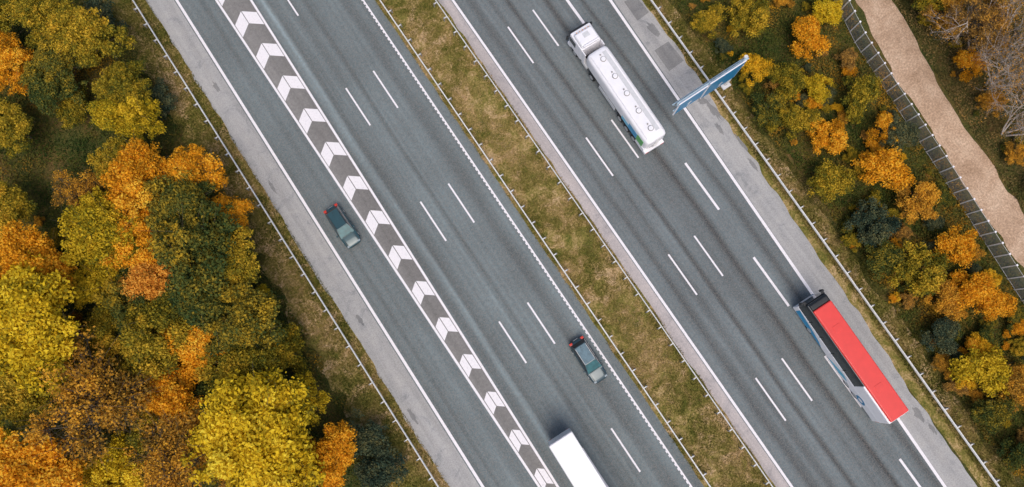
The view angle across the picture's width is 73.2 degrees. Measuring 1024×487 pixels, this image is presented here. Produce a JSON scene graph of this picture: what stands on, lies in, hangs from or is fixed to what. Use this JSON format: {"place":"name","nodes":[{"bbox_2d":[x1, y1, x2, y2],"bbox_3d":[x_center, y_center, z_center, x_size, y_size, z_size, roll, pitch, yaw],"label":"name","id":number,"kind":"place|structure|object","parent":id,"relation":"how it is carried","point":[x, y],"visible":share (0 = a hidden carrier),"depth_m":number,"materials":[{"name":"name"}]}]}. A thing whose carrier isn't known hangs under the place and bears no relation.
{"place":"outdoors","nodes":[
{"label":"outdoors","id":0,"kind":"place"},
{"bbox_2d":[0,0,1023,486],"bbox_3d":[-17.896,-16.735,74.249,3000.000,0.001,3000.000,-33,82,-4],"label":"ground","id":1,"kind":"structure","parent":0,"point":[92,76],"depth_m":72.99,"materials":[{"name":"green plant"}]},
{"bbox_2d":[0,96,34,159],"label":"autumn tree","id":2,"kind":"object","parent":1,"relation":"on","point":[14,128],"visible":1,"depth_m":69.38,"materials":[{"name":"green plant"}]},
{"bbox_2d":[0,180,37,233],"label":"autumn tree","id":3,"kind":"object","parent":1,"relation":"on","point":[13,201],"visible":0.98,"depth_m":68.08,"materials":[{"name":"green plant"}]},
{"bbox_2d":[0,28,41,95],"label":"autumn tree","id":4,"kind":"object","parent":1,"relation":"on","point":[14,55],"visible":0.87,"depth_m":70.16,"materials":[{"name":"orange plant"}]},
{"bbox_2d":[0,368,64,431],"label":"autumn tree","id":5,"kind":"object","parent":1,"relation":"on","point":[16,403],"visible":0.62,"depth_m":63.73,"materials":[{"name":"yellow plant"}]},
{"bbox_2d":[0,219,77,289],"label":"autumn tree","id":6,"kind":"object","parent":1,"relation":"on","point":[16,244],"visible":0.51,"depth_m":64.95,"materials":[{"name":"orange plant"}]},
{"bbox_2d":[7,0,74,50],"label":"autumn tree","id":7,"kind":"object","parent":1,"relation":"on","point":[34,15],"visible":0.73,"depth_m":70.23,"materials":[{"name":"yellow plant"}]},
{"bbox_2d":[0,250,86,401],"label":"autumn tree","id":8,"kind":"object","parent":1,"relation":"on","point":[33,326],"visible":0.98,"depth_m":61.51,"materials":[{"name":"yellow plant"}]},
{"bbox_2d":[0,427,86,486],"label":"autumn tree","id":9,"kind":"object","parent":1,"relation":"on","point":[23,466],"visible":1,"depth_m":60.78,"materials":[{"name":"orange plant"}]},
{"bbox_2d":[18,39,88,117],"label":"autumn tree","id":10,"kind":"object","parent":1,"relation":"on","point":[53,68],"visible":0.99,"depth_m":69.64,"materials":[{"name":"green plant"}]},
{"bbox_2d":[55,84,88,129],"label":"shrub","id":11,"kind":"object","parent":1,"relation":"on","point":[69,112],"visible":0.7,"depth_m":71.55,"materials":[{"name":"green plant"}]},
{"bbox_2d":[50,166,110,208],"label":"autumn tree","id":12,"kind":"object","parent":1,"relation":"on","point":[73,191],"visible":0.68,"depth_m":68.62,"materials":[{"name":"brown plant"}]},
{"bbox_2d":[40,0,136,67],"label":"autumn tree","id":13,"kind":"object","parent":1,"relation":"on","point":[80,34],"visible":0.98,"depth_m":69.45,"materials":[{"name":"yellow plant"}]},
{"bbox_2d":[17,321,167,472],"bbox_3d":[-38.743,14.297,63.627,12.653,13.183,13.419,-44,83,-5],"label":"autumn tree","id":14,"kind":"object","parent":1,"relation":"on","point":[106,401],"visible":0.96,"depth_m":61.34,"materials":[{"name":"brown plant"}]},
{"bbox_2d":[60,258,127,311],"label":"autumn tree","id":15,"kind":"object","parent":1,"relation":"on","point":[96,277],"visible":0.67,"depth_m":66.19,"materials":[{"name":"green plant"}]},
{"bbox_2d":[50,185,143,269],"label":"autumn tree","id":16,"kind":"object","parent":1,"relation":"on","point":[91,218],"visible":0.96,"depth_m":65.28,"materials":[{"name":"yellow plant"}]},
{"bbox_2d":[78,305,126,380],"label":"autumn tree","id":17,"kind":"object","parent":1,"relation":"on","point":[105,331],"visible":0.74,"depth_m":65.40,"materials":[{"name":"green plant"}]},
{"bbox_2d":[86,135,132,187],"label":"autumn tree","id":18,"kind":"object","parent":1,"relation":"on","point":[101,162],"visible":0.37,"depth_m":68.37,"materials":[{"name":"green plant"}]},
{"bbox_2d":[79,430,144,486],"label":"autumn tree","id":19,"kind":"object","parent":1,"relation":"on","point":[118,474],"visible":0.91,"depth_m":63.35,"materials":[{"name":"yellow plant"}]},
{"bbox_2d":[83,262,150,334],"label":"autumn tree","id":20,"kind":"object","parent":1,"relation":"on","point":[116,302],"visible":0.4,"depth_m":65.32,"materials":[{"name":"green plant"}]},
{"bbox_2d":[91,58,152,103],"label":"autumn tree","id":21,"kind":"object","parent":1,"relation":"on","point":[119,82],"visible":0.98,"depth_m":69.49,"materials":[{"name":"green plant"}]},
{"bbox_2d":[84,94,166,140],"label":"autumn tree","id":22,"kind":"object","parent":1,"relation":"on","point":[136,117],"visible":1,"depth_m":68.98,"materials":[{"name":"yellow plant"}]},
{"bbox_2d":[98,212,158,270],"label":"autumn tree","id":23,"kind":"object","parent":1,"relation":"on","point":[140,228],"visible":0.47,"depth_m":65.95,"materials":[{"name":"orange plant"}]},
{"bbox_2d":[98,136,171,240],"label":"autumn tree","id":24,"kind":"object","parent":1,"relation":"on","point":[134,165],"visible":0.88,"depth_m":66.14,"materials":[{"name":"orange plant"}]},
{"bbox_2d":[123,397,168,469],"bbox_3d":[-33.881,17.802,65.734,6.166,7.560,8.389,15,82,3],"label":"autumn tree","id":25,"kind":"object","parent":1,"relation":"on","point":[132,436],"visible":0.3,"depth_m":63.70,"materials":[{"name":"green plant"}]},
{"bbox_2d":[111,287,194,383],"bbox_3d":[-33.698,8.636,66.495,9.086,8.821,9.173,-20,82,-2],"label":"autumn tree","id":26,"kind":"object","parent":1,"relation":"on","point":[143,341],"visible":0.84,"depth_m":63.64,"materials":[{"name":"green plant"}]},
{"bbox_2d":[117,260,191,303],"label":"autumn tree","id":27,"kind":"object","parent":1,"relation":"on","point":[150,281],"visible":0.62,"depth_m":65.35,"materials":[{"name":"orange plant"}]},
{"bbox_2d":[140,77,177,131],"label":"shrub","id":28,"kind":"object","parent":1,"relation":"on","point":[159,89],"visible":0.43,"depth_m":72.34,"materials":[{"name":"green plant"}]},
{"bbox_2d":[123,404,211,486],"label":"autumn tree","id":29,"kind":"object","parent":1,"relation":"on","point":[164,451],"visible":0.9,"depth_m":62.06,"materials":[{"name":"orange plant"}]},
{"bbox_2d":[134,362,204,428],"bbox_3d":[-31.474,14.909,66.145,6.758,7.549,7.880,-38,83,-5],"label":"autumn tree","id":30,"kind":"object","parent":1,"relation":"on","point":[175,392],"visible":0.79,"depth_m":63.90,"materials":[{"name":"orange plant"}]},
{"bbox_2d":[146,143,228,202],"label":"autumn tree","id":31,"kind":"object","parent":1,"relation":"on","point":[183,158],"visible":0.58,"depth_m":67.64,"materials":[{"name":"orange plant"}]},
{"bbox_2d":[155,323,227,379],"bbox_3d":[-29.574,9.382,66.952,8.804,7.513,7.378,16,82,3],"label":"autumn tree","id":32,"kind":"object","parent":1,"relation":"on","point":[196,337],"visible":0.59,"depth_m":64.19,"materials":[{"name":"orange plant"}]},
{"bbox_2d":[142,164,243,258],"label":"autumn tree","id":33,"kind":"object","parent":1,"relation":"on","point":[184,197],"visible":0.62,"depth_m":65.42,"materials":[{"name":"green plant"}]},
{"bbox_2d":[146,198,241,327],"bbox_3d":[-29.567,2.201,66.260,9.136,11.088,13.134,-11,82,-1],"label":"autumn tree","id":34,"kind":"object","parent":1,"relation":"on","point":[189,289],"visible":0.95,"depth_m":63.66,"materials":[{"name":"green plant"}]},
{"bbox_2d":[0,0,397,486],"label":"undergrowth","id":35,"kind":"object","parent":1,"relation":"on","point":[43,226],"visible":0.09,"depth_m":73.12,"materials":[{"name":"green plant"}]},
{"bbox_2d":[201,225,260,291],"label":"autumn tree","id":36,"kind":"object","parent":1,"relation":"on","point":[241,267],"visible":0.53,"depth_m":65.32,"materials":[{"name":"green plant"}]},
{"bbox_2d":[211,192,254,232],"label":"autumn tree","id":37,"kind":"object","parent":1,"relation":"on","point":[241,207],"visible":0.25,"depth_m":67.86,"materials":[{"name":"orange plant"}]},
{"bbox_2d":[193,341,284,394],"bbox_3d":[-25.413,11.820,66.304,9.001,7.968,7.087,3,82,1],"label":"autumn tree","id":38,"kind":"object","parent":1,"relation":"on","point":[262,359],"visible":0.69,"depth_m":63.63,"materials":[{"name":"green plant"}]},
{"bbox_2d":[196,280,287,358],"bbox_3d":[-25.980,7.627,66.295,9.830,9.285,8.554,-26,82,-3],"label":"autumn tree","id":39,"kind":"object","parent":1,"relation":"on","point":[243,323],"visible":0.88,"depth_m":63.52,"materials":[{"name":"green plant"}]},
{"bbox_2d":[178,361,328,486],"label":"autumn tree","id":40,"kind":"object","parent":1,"relation":"on","point":[252,427],"visible":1,"depth_m":59.67,"materials":[{"name":"yellow plant"}]},
{"bbox_2d":[102,0,449,486],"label":"verge","id":41,"kind":"structure","parent":1,"relation":"on","point":[332,384],"depth_m":71.35,"materials":[{"name":"green plant"}]},
{"bbox_2d":[132,0,438,486],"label":"guardrail","id":42,"kind":"object","parent":41,"relation":"on","point":[215,138],"visible":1,"depth_m":71.33,"materials":[{"name":"metal"}]},
{"bbox_2d":[256,324,296,375],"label":"autumn tree","id":43,"kind":"object","parent":1,"relation":"on","point":[282,345],"visible":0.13,"depth_m":65.35,"materials":[{"name":"green plant"}]},
{"bbox_2d":[277,320,311,374],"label":"shrub","id":44,"kind":"object","parent":1,"relation":"on","point":[293,342],"visible":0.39,"depth_m":67.76,"materials":[{"name":"green plant"}]},
{"bbox_2d":[287,370,331,426],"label":"autumn tree","id":45,"kind":"object","parent":1,"relation":"on","point":[313,399],"visible":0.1,"depth_m":65.62,"materials":[{"name":"green plant"}]},
{"bbox_2d":[146,0,479,486],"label":"hard shoulder","id":46,"kind":"object","parent":1,"relation":"on","point":[405,392],"visible":1,"depth_m":71.69},
{"bbox_2d":[305,419,357,486],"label":"autumn tree","id":47,"kind":"object","parent":1,"relation":"on","point":[334,453],"visible":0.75,"depth_m":63.24,"materials":[{"name":"orange plant"}]},
{"bbox_2d":[345,407,390,456],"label":"shrub","id":48,"kind":"object","parent":1,"relation":"on","point":[367,439],"visible":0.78,"depth_m":66.38,"materials":[{"name":"green plant"}]},
{"bbox_2d":[352,439,408,486],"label":"shrub","id":49,"kind":"object","parent":1,"relation":"on","point":[379,473],"visible":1,"depth_m":66.08,"materials":[{"name":"green plant"}]},
{"bbox_2d":[174,0,703,486],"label":"carriageway","id":50,"kind":"structure","parent":1,"relation":"on","point":[484,272],"depth_m":71.45,"materials":[{"name":"grey asphalt"}]},
{"bbox_2d":[324,203,360,248],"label":"car","id":51,"kind":"object","parent":50,"relation":"on","point":[348,234],"visible":1,"depth_m":70.87,"materials":[{"name":"teal paint"}]},
{"bbox_2d":[218,0,555,486],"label":"gore area","id":52,"kind":"object","parent":50,"relation":"on","point":[298,101],"visible":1,"depth_m":72.34,"materials":[{"name":"paint"}]},
{"bbox_2d":[212,0,936,434],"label":"repair patch","id":53,"kind":"object","parent":50,"relation":"on","point":[670,56],"visible":0.97,"depth_m":74.12,"materials":[{"name":"grey asphalt"}]},
{"bbox_2d":[548,428,606,486],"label":"articulated truck","id":54,"kind":"object","parent":50,"relation":"on","point":[572,458],"visible":1,"depth_m":64.32,"materials":[{"name":"white paint"}]},
{"bbox_2d":[569,336,606,383],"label":"car","id":55,"kind":"object","parent":50,"relation":"on","point":[584,354],"visible":1,"depth_m":68.47,"materials":[{"name":"grey paint"}]},
{"bbox_2d":[451,0,942,486],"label":"carriageway","id":56,"kind":"structure","parent":1,"relation":"on","point":[740,321],"depth_m":71.14,"materials":[{"name":"grey asphalt"}]},
{"bbox_2d":[175,0,946,486],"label":"road markings","id":57,"kind":"object","parent":56,"relation":"on","point":[241,24],"visible":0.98,"depth_m":71.72,"materials":[{"name":"paint"}]},
{"bbox_2d":[566,21,664,154],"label":"tanker truck","id":58,"kind":"object","parent":56,"relation":"on","point":[642,124],"visible":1,"depth_m":70.47,"materials":[{"name":"white paint"}]},
{"bbox_2d":[793,289,908,423],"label":"coach bus","id":59,"kind":"object","parent":56,"relation":"on","point":[867,383],"visible":1,"depth_m":65.93,"materials":[{"name":"red paint"}]},
{"bbox_2d":[688,1,726,40],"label":"shrub","id":60,"kind":"object","parent":1,"relation":"on","point":[705,21],"visible":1,"depth_m":72.80,"materials":[{"name":"yellow plant"}]},
{"bbox_2d":[725,0,769,39],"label":"shrub","id":61,"kind":"object","parent":1,"relation":"on","point":[753,24],"visible":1,"depth_m":72.40,"materials":[{"name":"yellow plant"}]},
{"bbox_2d":[738,53,774,86],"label":"shrub","id":62,"kind":"object","parent":1,"relation":"on","point":[760,68],"visible":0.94,"depth_m":71.80,"materials":[{"name":"yellow plant"}]},
{"bbox_2d":[750,91,787,126],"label":"shrub","id":63,"kind":"object","parent":1,"relation":"on","point":[775,104],"visible":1,"depth_m":71.27,"materials":[{"name":"green plant"}]},
{"bbox_2d":[765,61,805,102],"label":"shrub","id":64,"kind":"object","parent":1,"relation":"on","point":[789,79],"visible":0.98,"depth_m":71.24,"materials":[{"name":"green plant"}]},
{"bbox_2d":[614,0,976,486],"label":"hard shoulder","id":65,"kind":"object","parent":1,"relation":"on","point":[682,77],"visible":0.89,"depth_m":71.13},
{"bbox_2d":[779,103,821,140],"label":"shrub","id":66,"kind":"object","parent":1,"relation":"on","point":[794,117],"visible":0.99,"depth_m":70.74,"materials":[{"name":"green plant"}]},
{"bbox_2d":[788,14,831,62],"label":"shrub","id":67,"kind":"object","parent":1,"relation":"on","point":[806,30],"visible":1,"depth_m":71.80,"materials":[{"name":"orange plant"}]},
{"bbox_2d":[801,72,833,106],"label":"shrub","id":68,"kind":"object","parent":1,"relation":"on","point":[815,86],"visible":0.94,"depth_m":71.46,"materials":[{"name":"yellow plant"}]},
{"bbox_2d":[805,117,849,156],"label":"shrub","id":69,"kind":"object","parent":1,"relation":"on","point":[834,145],"visible":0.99,"depth_m":70.70,"materials":[{"name":"orange plant"}]},
{"bbox_2d":[810,0,844,25],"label":"shrub","id":70,"kind":"object","parent":1,"relation":"on","point":[832,11],"visible":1,"depth_m":72.65,"materials":[{"name":"yellow plant"}]},
{"bbox_2d":[806,158,855,204],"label":"shrub","id":71,"kind":"object","parent":1,"relation":"on","point":[831,180],"visible":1,"depth_m":69.66,"materials":[{"name":"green plant"}]},
{"bbox_2d":[642,0,1023,486],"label":"verge","id":72,"kind":"structure","parent":1,"relation":"on","point":[917,391],"depth_m":70.25,"materials":[{"name":"green plant"}]},
{"bbox_2d":[672,55,748,114],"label":"motorway sign","id":73,"kind":"object","parent":72,"relation":"on","point":[723,79],"visible":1,"depth_m":66.70,"materials":[{"name":"metal"}]},
{"bbox_2d":[650,0,999,486],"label":"guardrail","id":74,"kind":"object","parent":72,"relation":"on","point":[969,444],"visible":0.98,"depth_m":70.00,"materials":[{"name":"metal"}]},
{"bbox_2d":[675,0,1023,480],"bbox_3d":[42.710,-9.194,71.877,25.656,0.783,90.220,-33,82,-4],"label":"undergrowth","id":75,"kind":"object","parent":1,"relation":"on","point":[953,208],"visible":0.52,"depth_m":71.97,"materials":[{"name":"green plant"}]},
{"bbox_2d":[839,74,882,124],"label":"shrub","id":76,"kind":"object","parent":1,"relation":"on","point":[865,88],"visible":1,"depth_m":70.77,"materials":[{"name":"green plant"}]},
{"bbox_2d":[843,196,901,246],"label":"shrub","id":77,"kind":"object","parent":1,"relation":"on","point":[870,231],"visible":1,"depth_m":69.03,"materials":[{"name":"green plant"}]},
{"bbox_2d":[865,112,900,143],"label":"shrub","id":78,"kind":"object","parent":1,"relation":"on","point":[883,121],"visible":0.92,"depth_m":70.95,"materials":[{"name":"orange plant"}]},
{"bbox_2d":[850,145,916,191],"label":"shrub","id":79,"kind":"object","parent":1,"relation":"on","point":[883,164],"visible":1,"depth_m":69.28,"materials":[{"name":"orange plant"}]},
{"bbox_2d":[864,238,906,279],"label":"shrub","id":80,"kind":"object","parent":1,"relation":"on","point":[885,252],"visible":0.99,"depth_m":68.50,"materials":[{"name":"green plant"}]},
{"bbox_2d":[878,114,920,151],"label":"shrub","id":81,"kind":"object","parent":1,"relation":"on","point":[902,132],"visible":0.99,"depth_m":70.58,"materials":[{"name":"green plant"}]},
{"bbox_2d":[891,181,941,224],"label":"shrub","id":82,"kind":"object","parent":1,"relation":"on","point":[925,192],"visible":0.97,"depth_m":69.22,"materials":[{"name":"orange plant"}]},
{"bbox_2d":[887,239,949,297],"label":"shrub","id":83,"kind":"object","parent":1,"relation":"on","point":[922,283],"visible":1,"depth_m":68.00,"materials":[{"name":"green plant"}]},
{"bbox_2d":[839,0,1023,302],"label":"wire fence","id":84,"kind":"object","parent":1,"relation":"on","point":[960,177],"visible":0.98,"depth_m":70.76,"materials":[{"name":"metal"}]},
{"bbox_2d":[918,316,960,355],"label":"shrub","id":85,"kind":"object","parent":1,"relation":"on","point":[945,331],"visible":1,"depth_m":67.35,"materials":[{"name":"green plant"}]},
{"bbox_2d":[918,0,968,38],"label":"shrub","id":86,"kind":"object","parent":1,"relation":"on","point":[941,22],"visible":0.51,"depth_m":72.17,"materials":[{"name":"brown plant"}]},
{"bbox_2d":[924,279,964,320],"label":"shrub","id":87,"kind":"object","parent":1,"relation":"on","point":[947,295],"visible":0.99,"depth_m":67.88,"materials":[{"name":"orange plant"}]},
{"bbox_2d":[930,224,980,268],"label":"shrub","id":88,"kind":"object","parent":1,"relation":"on","point":[960,246],"visible":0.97,"depth_m":68.23,"materials":[{"name":"orange plant"}]},
{"bbox_2d":[895,0,1023,209],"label":"dry grass","id":89,"kind":"structure","parent":1,"relation":"on","point":[967,108],"depth_m":72.97,"materials":[{"name":"green plant"}]},
{"bbox_2d":[952,46,990,83],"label":"shrub","id":90,"kind":"object","parent":1,"relation":"on","point":[961,59],"visible":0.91,"depth_m":71.82,"materials":[{"name":"orange plant"}]},
{"bbox_2d":[949,268,996,313],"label":"shrub","id":91,"kind":"object","parent":1,"relation":"on","point":[977,288],"visible":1,"depth_m":67.36,"materials":[{"name":"orange plant"}]},
{"bbox_2d":[923,0,1023,79],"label":"birch tree","id":92,"kind":"object","parent":1,"relation":"on","point":[1004,52],"visible":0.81,"depth_m":68.23,"materials":[{"name":"brown plant"}]},
{"bbox_2d":[947,344,1012,397],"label":"shrub","id":93,"kind":"object","parent":1,"relation":"on","point":[989,369],"visible":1,"depth_m":66.25,"materials":[{"name":"yellow plant"}]},
{"bbox_2d":[945,0,1021,54],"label":"autumn tree","id":94,"kind":"object","parent":1,"relation":"on","point":[985,19],"visible":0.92,"depth_m":69.40,"materials":[{"name":"brown plant"}]},
{"bbox_2d":[963,25,1023,121],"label":"birch tree","id":95,"kind":"object","parent":1,"relation":"on","point":[995,82],"visible":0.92,"depth_m":66.28,"materials":[{"name":"plant"}]},
{"bbox_2d":[969,391,1019,434],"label":"shrub","id":96,"kind":"object","parent":1,"relation":"on","point":[990,413],"visible":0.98,"depth_m":66.20,"materials":[{"name":"green plant"}]},
{"bbox_2d":[974,286,1017,320],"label":"shrub","id":97,"kind":"object","parent":1,"relation":"on","point":[1000,305],"visible":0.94,"depth_m":67.88,"materials":[{"name":"orange plant"}]},
{"bbox_2d":[986,76,1023,145],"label":"birch tree","id":98,"kind":"object","parent":1,"relation":"on","point":[1019,115],"visible":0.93,"depth_m":68.63,"materials":[{"name":"grey plant"}]},
{"bbox_2d":[989,0,1023,102],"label":"birch tree","id":99,"kind":"object","parent":1,"relation":"on","point":[1007,15],"visible":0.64,"depth_m":68.41,"materials":[{"name":"brown plant"}]},
{"bbox_2d":[994,362,1023,412],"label":"shrub","id":100,"kind":"object","parent":1,"relation":"on","point":[1016,383],"visible":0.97,"depth_m":66.02,"materials":[{"name":"orange plant"}]},
{"bbox_2d":[996,437,1023,471],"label":"shrub","id":101,"kind":"object","parent":1,"relation":"on","point":[1016,458],"visible":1,"depth_m":65.88,"materials":[{"name":"green plant"}]},
{"bbox_2d":[375,0,775,486],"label":"median grass","id":102,"kind":"structure","parent":0,"point":[574,241],"depth_m":71.26,"materials":[{"name":"green plant"}]},
{"bbox_2d":[379,0,710,486],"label":"guardrail","id":103,"kind":"object","parent":102,"relation":"on","point":[691,457],"visible":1,"depth_m":70.76,"materials":[{"name":"metal"}]},
{"bbox_2d":[433,0,772,486],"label":"guardrail","id":104,"kind":"object","parent":102,"relation":"on","point":[603,243],"visible":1,"depth_m":70.64,"materials":[{"name":"metal"}]},
{"bbox_2d":[438,0,788,486],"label":"median paving","id":105,"kind":"structure","parent":0,"point":[696,363],"depth_m":71.15,"materials":[{"name":"grey concrete"}]},
{"bbox_2d":[855,0,1023,266],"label":"gravel track","id":106,"kind":"structure","parent":0,"point":[914,77],"depth_m":72.62,"materials":[{"name":"beige gravel"}]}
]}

